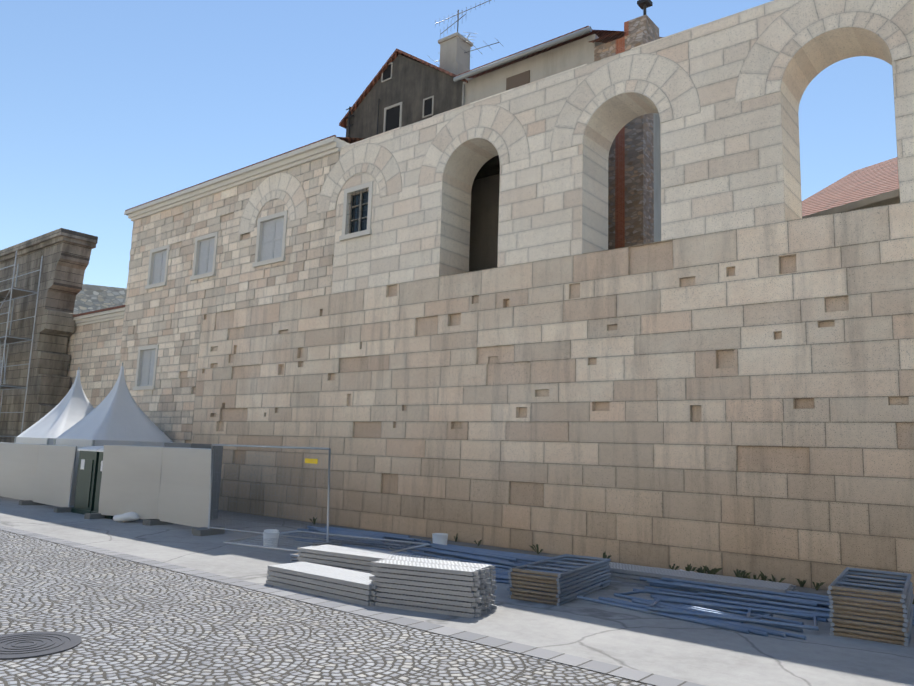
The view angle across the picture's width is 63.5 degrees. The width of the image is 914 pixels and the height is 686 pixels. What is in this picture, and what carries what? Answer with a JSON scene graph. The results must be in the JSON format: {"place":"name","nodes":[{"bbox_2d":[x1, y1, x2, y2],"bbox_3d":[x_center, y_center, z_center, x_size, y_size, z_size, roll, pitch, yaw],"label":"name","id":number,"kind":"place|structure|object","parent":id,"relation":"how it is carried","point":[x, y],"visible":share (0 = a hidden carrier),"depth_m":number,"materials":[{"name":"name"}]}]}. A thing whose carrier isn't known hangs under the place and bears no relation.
{"place":"outdoors","nodes":[
{"label":"outdoors","id":0,"kind":"place"},
{"bbox_2d":[66,318,123,408],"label":"recessed wall","id":1,"kind":"structure","parent":0,"point":[103,348],"depth_m":30.91,"materials":[{"name":"beige stone"}]},
{"bbox_2d":[72,305,124,316],"bbox_3d":[-14.188,-1.672,32.366,8.100,1.230,3.280,-5,-11,39],"label":"coping","id":2,"kind":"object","parent":1,"relation":"on","point":[100,310],"depth_m":30.80,"materials":[{"name":"beige stone"}]},
{"bbox_2d":[73,307,124,326],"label":"cornice","id":3,"kind":"structure","parent":1,"relation":"attached to","point":[109,315],"depth_m":30.96,"materials":[{"name":"beige stone"}]},
{"bbox_2d":[73,284,126,316],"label":"roof","id":4,"kind":"structure","parent":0,"point":[89,298],"depth_m":49.88,"materials":[{"name":"stone"}]},
{"bbox_2d":[0,530,655,685],"bbox_3d":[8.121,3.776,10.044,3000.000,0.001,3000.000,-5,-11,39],"label":"ground","id":5,"kind":"structure","parent":0,"point":[130,623],"depth_m":7.72,"materials":[{"name":"grey stone"}]},
{"bbox_2d":[0,631,81,659],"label":"manhole cover","id":6,"kind":"object","parent":5,"relation":"on","point":[23,645],"visible":1,"depth_m":7.22,"materials":[{"name":"metal"}]},
{"bbox_2d":[0,228,97,442],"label":"stone building","id":7,"kind":"structure","parent":5,"relation":"on","point":[65,253],"depth_m":32.21,"materials":[{"name":"stone"}]},
{"bbox_2d":[68,323,117,397],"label":"stones","id":8,"kind":"object","parent":5,"relation":"on","point":[99,359],"depth_m":30.97,"materials":[{"name":"beige stone"}]},
{"bbox_2d":[346,54,462,137],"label":"gable house","id":9,"kind":"structure","parent":5,"relation":"on","point":[411,84],"depth_m":24.04,"materials":[{"name":"paint"}]},
{"bbox_2d":[345,99,379,136],"bbox_3d":[-3.270,-7.194,25.078,1.619,2.100,0.075,-5,-11,39],"label":"drainpipe","id":10,"kind":"object","parent":9,"relation":"attached to","point":[349,116],"depth_m":25.46,"materials":[{"name":"grey metal"}]},
{"bbox_2d":[339,48,467,128],"bbox_3d":[0.366,-8.258,26.963,5.650,2.110,7.220,-5,-11,39],"label":"roof edge","id":11,"kind":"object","parent":9,"relation":"on","point":[369,87],"depth_m":24.78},
{"bbox_2d":[383,64,431,131],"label":"window panes","id":12,"kind":"structure","parent":9,"relation":"in","point":[392,117],"depth_m":24.26,"materials":[{"name":"black glass"}]},
{"bbox_2d":[381,62,433,132],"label":"window frames","id":13,"kind":"structure","parent":9,"relation":"attached to","point":[395,105],"depth_m":24.17,"materials":[{"name":"white wood"}]},
{"bbox_2d":[438,32,472,79],"bbox_3d":[-0.089,-8.840,23.991,1.000,2.050,0.900,-5,-11,39],"label":"chimney","id":14,"kind":"object","parent":9,"relation":"on","point":[454,58],"visible":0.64,"depth_m":23.75,"materials":[{"name":"paint"}]},
{"bbox_2d":[428,0,503,63],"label":"television antenna","id":15,"kind":"object","parent":14,"relation":"attached to","point":[458,19],"visible":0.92,"depth_m":24.01,"materials":[{"name":"silver metal"}]},
{"bbox_2d":[474,155,499,179],"bbox_3d":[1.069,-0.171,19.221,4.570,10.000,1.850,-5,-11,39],"label":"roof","id":16,"kind":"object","parent":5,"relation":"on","point":[490,167],"depth_m":20.80,"materials":[{"name":"paint"}]},
{"bbox_2d":[594,15,658,249],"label":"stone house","id":17,"kind":"structure","parent":5,"relation":"on","point":[631,188],"depth_m":18.52,"materials":[{"name":"stone"}]},
{"bbox_2d":[589,32,662,42],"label":"roof","id":18,"kind":"structure","parent":17,"relation":"on","point":[610,37],"depth_m":19.53,"materials":[{"name":"brown tile"}]},
{"bbox_2d":[637,0,652,14],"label":"chimney cowl","id":19,"kind":"object","parent":17,"relation":"on","point":[643,5],"visible":0.79,"depth_m":19.49,"materials":[{"name":"grey metal"}]},
{"bbox_2d":[0,0,896,287],"label":"sky","id":20,"kind":"structure","parent":0,"point":[108,108],"materials":[{"name":"blue"}]},
{"bbox_2d":[0,497,913,685],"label":"pavement","id":21,"kind":"structure","parent":0,"point":[701,654],"depth_m":8.79,"materials":[{"name":"concrete"}]},
{"bbox_2d":[0,250,42,436],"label":"scaffolding","id":22,"kind":"object","parent":21,"relation":"on","point":[12,293],"visible":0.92,"depth_m":30.83,"materials":[{"name":"grey metal"}]},
{"bbox_2d":[14,367,93,473],"bbox_3d":[-13.489,3.088,25.864,2.660,4.520,2.660,-5,-11,39],"label":"tent","id":23,"kind":"object","parent":21,"relation":"on","point":[74,406],"visible":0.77,"depth_m":25.40,"materials":[{"name":"fabric"}]},
{"bbox_2d":[71,446,103,514],"bbox_3d":[-9.776,3.774,20.416,1.100,1.830,1.100,-5,-11,39],"label":"portable toilet","id":24,"kind":"object","parent":21,"relation":"on","point":[86,481],"visible":0.5,"depth_m":19.95,"materials":[{"name":"teal"}]},
{"bbox_2d":[91,448,113,518],"bbox_3d":[-8.883,3.698,19.696,1.100,1.830,1.100,-5,-11,39],"label":"portable toilet","id":25,"kind":"object","parent":21,"relation":"on","point":[98,486],"visible":0.12,"depth_m":19.49,"materials":[{"name":"teal"}]},
{"bbox_2d":[54,363,173,504],"bbox_3d":[-11.041,2.881,23.892,2.660,4.520,2.660,-5,-11,39],"label":"tent","id":26,"kind":"object","parent":21,"relation":"on","point":[116,416],"visible":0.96,"depth_m":23.38,"materials":[{"name":"fabric"}]},
{"bbox_2d":[113,512,138,521],"bbox_3d":[-8.205,4.313,18.316,0.711,0.259,0.415,1,-8,5],"label":"sand bag","id":27,"kind":"object","parent":21,"relation":"on","point":[128,516],"visible":0.98,"depth_m":18.16,"materials":[{"name":"white fabric"}]},
{"bbox_2d":[0,442,341,545],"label":"site fence","id":28,"kind":"object","parent":21,"relation":"on","point":[179,492],"visible":0.9,"depth_m":18.44,"materials":[{"name":"fabric"}]},
{"bbox_2d":[164,443,222,518],"bbox_3d":[-7.154,3.701,19.844,1.200,1.980,1.000,-4,-10,36],"label":"frame","id":29,"kind":"object","parent":21,"relation":"on","point":[217,466],"visible":0.29,"depth_m":19.75,"materials":[{"name":"grey metal"}]},
{"bbox_2d":[290,553,299,562],"bbox_3d":[-2.184,3.692,12.518,1.022,0.204,0.792,-2,-9,27],"label":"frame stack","id":30,"kind":"object","parent":21,"relation":"on","point":[294,557],"visible":0.06,"depth_m":12.39,"materials":[{"name":"metal"}]},
{"bbox_2d":[266,562,376,605],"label":"stacked panels","id":31,"kind":"object","parent":21,"relation":"on","point":[353,586],"visible":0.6,"depth_m":10.17,"materials":[{"name":"metal"}]},
{"bbox_2d":[223,530,429,552],"bbox_3d":[-2.466,3.757,13.837,3.440,0.160,1.940,-4,-10,33],"label":"flat fence panel","id":32,"kind":"object","parent":21,"relation":"on","point":[233,542],"visible":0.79,"depth_m":13.96,"materials":[{"name":"silver metal"}]},
{"bbox_2d":[0,525,704,685],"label":"pavement edge setts","id":33,"kind":"structure","parent":21,"relation":"on","point":[623,672],"depth_m":8.63,"materials":[{"name":"grey stone"}]},
{"bbox_2d":[263,529,447,546],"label":"buckets","id":34,"kind":"object","parent":21,"relation":"on","point":[440,538],"visible":0.81,"depth_m":15.12,"materials":[{"name":"white plastic"}]},
{"bbox_2d":[282,526,432,550],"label":"metal poles","id":35,"kind":"object","parent":21,"relation":"on","point":[354,532],"visible":0.56,"depth_m":15.38,"materials":[{"name":"silver metal"}]},
{"bbox_2d":[297,544,459,573],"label":"stacked panels","id":36,"kind":"object","parent":21,"relation":"on","point":[354,559],"visible":0.27,"depth_m":11.37,"materials":[{"name":"metal"}]},
{"bbox_2d":[348,546,427,556],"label":"metal poles","id":37,"kind":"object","parent":21,"relation":"on","point":[385,550],"depth_m":14.15,"materials":[{"name":"silver metal"}]},
{"bbox_2d":[369,556,496,617],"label":"stacked panels","id":38,"kind":"object","parent":21,"relation":"on","point":[456,588],"visible":0.92,"depth_m":9.34,"materials":[{"name":"metal"}]},
{"bbox_2d":[407,543,564,570],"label":"metal poles","id":39,"kind":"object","parent":21,"relation":"on","point":[502,561],"depth_m":13.12,"materials":[{"name":"metal"}]},
{"bbox_2d":[490,569,603,591],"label":"tubes","id":40,"kind":"object","parent":21,"relation":"on","point":[502,576],"visible":0.06,"depth_m":11.54},
{"bbox_2d":[507,554,610,605],"bbox_3d":[1.568,3.485,10.967,0.805,0.412,2.036,-3,-10,31],"label":"frame stack","id":41,"kind":"object","parent":21,"relation":"on","point":[546,583],"visible":0.98,"depth_m":10.41,"materials":[{"name":"metal"}]},
{"bbox_2d":[310,516,913,603],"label":"weeds","id":42,"kind":"object","parent":21,"relation":"on","point":[714,571],"visible":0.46,"depth_m":12.79,"materials":[{"name":"green plant"}]},
{"bbox_2d":[593,562,797,592],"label":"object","id":43,"kind":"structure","parent":21,"relation":"on","point":[622,572],"depth_m":11.63,"materials":[{"name":"metal"}]},
{"bbox_2d":[577,586,826,639],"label":"metal poles","id":44,"kind":"object","parent":21,"relation":"on","point":[638,605],"visible":0.73,"depth_m":9.43,"materials":[{"name":"metal"}]},
{"bbox_2d":[614,588,818,630],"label":"metal poles","id":45,"kind":"object","parent":21,"relation":"on","point":[748,610],"visible":0.85,"depth_m":9.54,"materials":[{"name":"metal"}]},
{"bbox_2d":[633,577,830,621],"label":"metal poles","id":46,"kind":"object","parent":21,"relation":"on","point":[802,602],"visible":0.52,"depth_m":10.37,"materials":[{"name":"metal"}]},
{"bbox_2d":[827,567,913,645],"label":"frame stack","id":47,"kind":"object","parent":21,"relation":"on","point":[878,612],"visible":1,"depth_m":8.66,"materials":[{"name":"metal"}]},
{"bbox_2d":[118,0,913,593],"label":"palace wall","id":48,"kind":"structure","parent":0,"point":[720,374],"depth_m":15.23,"materials":[{"name":"beige stone"}]},
{"bbox_2d":[124,137,348,220],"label":"cornice","id":49,"kind":"structure","parent":48,"relation":"attached to","point":[313,152],"depth_m":23.73,"materials":[{"name":"beige stone"}]},
{"bbox_2d":[125,135,365,210],"bbox_3d":[-5.154,-5.590,28.416,12.000,1.530,9.420,-5,-11,39],"label":"cornice top","id":50,"kind":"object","parent":48,"relation":"on","point":[349,140],"depth_m":22.52,"materials":[{"name":"beige stone"}]},
{"bbox_2d":[133,181,372,389],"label":"window surrounds","id":51,"kind":"object","parent":48,"relation":"attached to","point":[345,235],"visible":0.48,"depth_m":23.00,"materials":[{"name":"beige stone"}]},
{"bbox_2d":[140,217,283,385],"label":"shutters","id":52,"kind":"object","parent":51,"relation":"attached to","point":[272,237],"visible":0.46,"depth_m":24.93,"materials":[{"name":"grey wood"}]},
{"bbox_2d":[347,188,368,233],"bbox_3d":[-2.676,-3.590,20.275,0.860,1.220,0.121,-5,-11,39],"label":"old casement","id":53,"kind":"object","parent":51,"relation":"attached to","point":[360,218],"visible":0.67,"depth_m":20.32,"materials":[{"name":"beige wood"}]},
{"bbox_2d":[351,192,368,232],"bbox_3d":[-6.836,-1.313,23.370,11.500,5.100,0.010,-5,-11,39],"label":"window glass","id":54,"kind":"object","parent":53,"relation":"in","point":[365,196],"depth_m":20.39,"materials":[{"name":"black glass"}]},
{"bbox_2d":[340,0,775,148],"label":"wall cap","id":55,"kind":"object","parent":48,"relation":"on","point":[545,78],"visible":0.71,"depth_m":16.91,"materials":[{"name":"stone"}]},
{"bbox_2d":[439,66,899,276],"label":"arch reveals","id":56,"kind":"object","parent":48,"relation":"on","point":[455,230],"visible":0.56,"depth_m":16.20,"materials":[{"name":"stone"}]},
{"bbox_2d":[463,34,660,271],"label":"long house","id":57,"kind":"structure","parent":0,"point":[483,249],"depth_m":21.24,"materials":[{"name":"paint"}]},
{"bbox_2d":[506,70,529,90],"bbox_3d":[1.747,-7.379,21.116,0.800,0.650,0.050,-5,-11,39],"label":"window shutter","id":58,"kind":"object","parent":57,"relation":"attached to","point":[518,80],"visible":0.5,"depth_m":21.11,"materials":[{"name":"wood"}]},
{"bbox_2d":[453,26,591,105],"bbox_3d":[1.756,-6.574,20.643,4.600,3.120,0.430,-5,-11,39],"label":"gutter","id":59,"kind":"object","parent":57,"relation":"attached to","point":[528,52],"visible":0.72,"depth_m":20.65,"materials":[{"name":"grey metal"}]},
{"bbox_2d":[456,26,623,77],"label":"roof","id":60,"kind":"structure","parent":57,"relation":"on","point":[600,33],"depth_m":20.93,"materials":[{"name":"tile"}]},
{"bbox_2d":[802,189,899,217],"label":"house wall","id":61,"kind":"structure","parent":0,"point":[889,198],"depth_m":15.64,"materials":[{"name":"beige paint"}]},
{"bbox_2d":[802,157,898,216],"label":"red roof","id":62,"kind":"structure","parent":61,"relation":"on","point":[870,181],"depth_m":17.90,"materials":[{"name":"tile"}]}
]}

